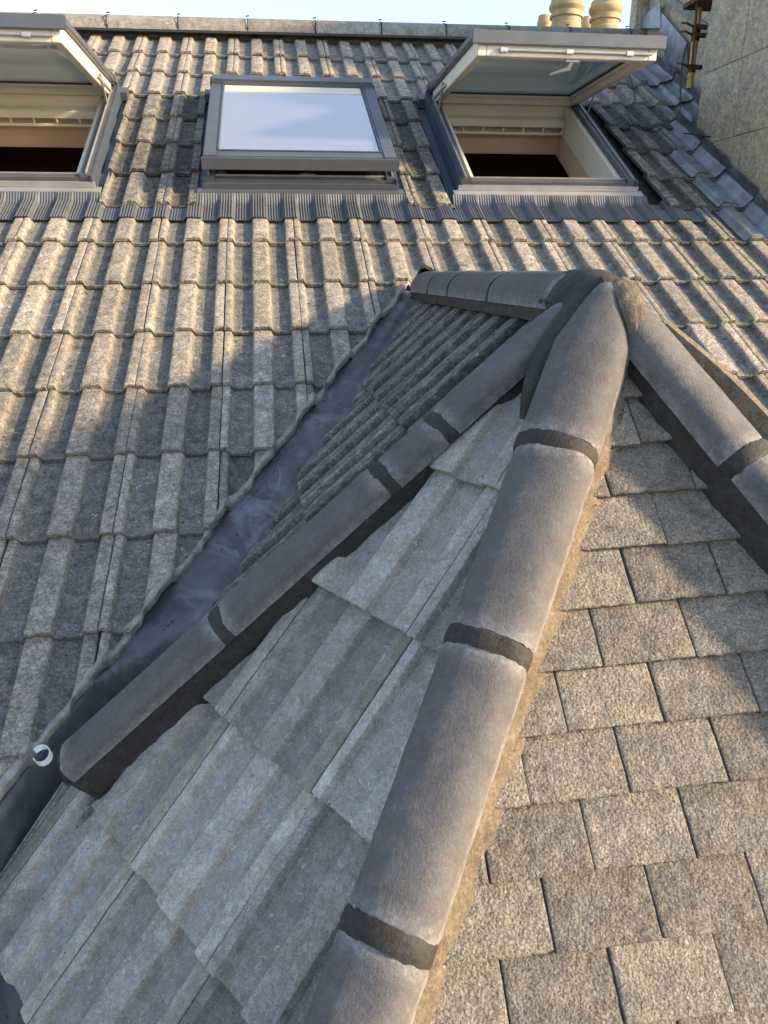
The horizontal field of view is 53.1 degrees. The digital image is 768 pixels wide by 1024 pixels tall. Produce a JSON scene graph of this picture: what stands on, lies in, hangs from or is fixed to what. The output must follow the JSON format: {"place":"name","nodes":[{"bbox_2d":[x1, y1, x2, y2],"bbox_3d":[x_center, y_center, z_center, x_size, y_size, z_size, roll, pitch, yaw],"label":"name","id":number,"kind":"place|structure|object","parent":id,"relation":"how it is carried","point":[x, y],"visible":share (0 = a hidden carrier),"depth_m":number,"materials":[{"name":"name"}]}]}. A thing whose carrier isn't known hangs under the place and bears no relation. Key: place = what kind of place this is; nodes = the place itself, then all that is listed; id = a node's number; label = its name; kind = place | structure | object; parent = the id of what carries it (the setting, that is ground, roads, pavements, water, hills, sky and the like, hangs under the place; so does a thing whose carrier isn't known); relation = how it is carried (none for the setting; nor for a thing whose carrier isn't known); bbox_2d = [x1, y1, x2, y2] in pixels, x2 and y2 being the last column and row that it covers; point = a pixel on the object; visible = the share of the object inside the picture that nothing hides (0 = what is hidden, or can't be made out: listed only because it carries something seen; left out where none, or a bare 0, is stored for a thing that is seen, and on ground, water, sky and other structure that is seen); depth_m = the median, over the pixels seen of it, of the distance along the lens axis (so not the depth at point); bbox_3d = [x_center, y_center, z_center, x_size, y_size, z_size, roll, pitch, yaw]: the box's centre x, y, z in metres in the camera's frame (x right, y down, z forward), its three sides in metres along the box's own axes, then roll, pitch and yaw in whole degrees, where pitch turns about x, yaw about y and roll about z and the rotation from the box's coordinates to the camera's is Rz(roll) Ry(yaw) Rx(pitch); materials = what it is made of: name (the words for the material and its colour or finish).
{"place":"outdoors","nodes":[
{"label":"outdoors","id":0,"kind":"place"},
{"bbox_2d":[0,147,569,290],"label":"attic room","id":1,"kind":"object","parent":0,"point":[34,159],"depth_m":5.54,"materials":[{"name":"black"}]},
{"bbox_2d":[0,0,631,27],"label":"sky","id":2,"kind":"structure","parent":0,"point":[479,12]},
{"bbox_2d":[0,9,767,778],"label":"roof","id":3,"kind":"structure","parent":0,"point":[166,397],"depth_m":3.18,"materials":[{"name":"tile"}]},
{"bbox_2d":[0,12,128,191],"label":"roof window","id":4,"kind":"structure","parent":3,"relation":"attached to","point":[59,88],"depth_m":4.01,"materials":[{"name":"metal"}]},
{"bbox_2d":[0,283,426,1023],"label":"lead valley","id":5,"kind":"structure","parent":3,"relation":"attached to","point":[184,595],"depth_m":2.21,"materials":[{"name":"grey metal"}]},
{"bbox_2d":[33,745,52,765],"bbox_3d":[-0.694,0.494,1.561,0.036,0.026,0.046,-2,17,-9],"label":"plastic strap","id":6,"kind":"object","parent":5,"relation":"on","point":[47,760],"visible":1,"depth_m":1.56,"materials":[{"name":"white plastic"}]},
{"bbox_2d":[195,74,404,193],"bbox_3d":[-0.469,-1.968,4.158,1.065,0.912,1.168,-2,17,-9],"label":"roof window","id":7,"kind":"structure","parent":3,"relation":"attached to","point":[268,122],"depth_m":3.87,"materials":[{"name":"metal"}]},
{"bbox_2d":[0,191,706,221],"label":"pleated flashing","id":8,"kind":"object","parent":3,"relation":"on","point":[41,205],"visible":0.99,"depth_m":3.71,"materials":[{"name":"grey metal"}]},
{"bbox_2d":[2,223,744,1016],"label":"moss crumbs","id":9,"kind":"object","parent":3,"relation":"on","point":[236,533],"visible":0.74,"depth_m":2.02,"materials":[{"name":"plant"}]},
{"bbox_2d":[414,29,666,201],"bbox_3d":[0.785,-2.000,4.261,1.055,0.897,1.288,-2,17,-9],"label":"roof window","id":10,"kind":"structure","parent":3,"relation":"attached to","point":[506,92],"depth_m":4.16,"materials":[{"name":"metal"}]},
{"bbox_2d":[627,76,666,132],"bbox_3d":[1.590,-2.564,4.802,0.235,0.476,0.802,1,17,-1],"label":"cable","id":11,"kind":"object","parent":3,"relation":"on","point":[630,118],"visible":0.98,"depth_m":4.60,"materials":[{"name":"black rubber"}]},
{"bbox_2d":[629,0,710,105],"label":"gable parapet","id":12,"kind":"structure","parent":3,"relation":"on","point":[674,13],"depth_m":5.18,"materials":[{"name":"stone"}]},
{"bbox_2d":[676,0,712,88],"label":"drainpipe","id":13,"kind":"object","parent":12,"relation":"attached to","point":[698,7],"visible":1,"depth_m":4.57,"materials":[{"name":"metal"}]},
{"bbox_2d":[669,44,686,121],"bbox_3d":[1.862,-2.682,4.818,0.052,0.526,0.594,8,18,21],"label":"cable","id":14,"kind":"object","parent":3,"relation":"hanging from","point":[680,83],"visible":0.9,"depth_m":4.92,"materials":[{"name":"black rubber"}]},
{"bbox_2d":[633,3,767,240],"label":"lead flashing","id":15,"kind":"object","parent":3,"relation":"on","point":[661,77],"visible":0.93,"depth_m":4.42,"materials":[{"name":"grey metal"}]},
{"bbox_2d":[697,0,767,200],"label":"stone wall","id":16,"kind":"structure","parent":3,"relation":"on","point":[732,120],"depth_m":4.09,"materials":[{"name":"grey stone"}]},
{"bbox_2d":[683,132,711,136],"bbox_3d":[1.891,-2.080,4.179,0.069,0.084,0.766,-4,18,-15],"label":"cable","id":17,"kind":"object","parent":16,"relation":"attached to","point":[697,134],"visible":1,"depth_m":4.42,"materials":[{"name":"black rubber"}]},
{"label":"eaves gutter","id":18,"kind":"object","parent":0,"visible":0},
{"bbox_2d":[0,269,767,1023],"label":"bay roof","id":19,"kind":"structure","parent":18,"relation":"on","point":[432,573],"depth_m":1.38,"materials":[{"name":"grey tile"}]},
{"bbox_3d":[1.964,-3.677,8.673,1.400,2.200,1.250,-2,17,-9],"label":"chimney stack","id":20,"kind":"object","parent":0,"visible":0},
{"bbox_2d":[537,14,550,26],"bbox_3d":[1.802,-5.315,8.674,0.172,0.500,0.172,-2,17,-9],"label":"chimney pot","id":21,"kind":"object","parent":20,"relation":"on","point":[543,19],"visible":0.27,"depth_m":8.55,"materials":[{"name":"ceramic"}]},
{"bbox_2d":[549,0,585,26],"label":"chimney pot","id":22,"kind":"object","parent":20,"relation":"on","point":[565,12],"visible":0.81,"depth_m":7.53,"materials":[{"name":"ceramic"}]},
{"bbox_2d":[581,16,590,27],"bbox_3d":[2.328,-5.430,8.874,0.147,0.500,0.147,-2,17,-9],"label":"chimney pot","id":23,"kind":"object","parent":20,"relation":"on","point":[585,23],"visible":0.28,"depth_m":8.77,"materials":[{"name":"ceramic"}]},
{"bbox_2d":[589,0,623,27],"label":"chimney pot","id":24,"kind":"object","parent":20,"relation":"on","point":[605,13],"visible":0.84,"depth_m":7.63,"materials":[{"name":"ceramic"}]}
]}

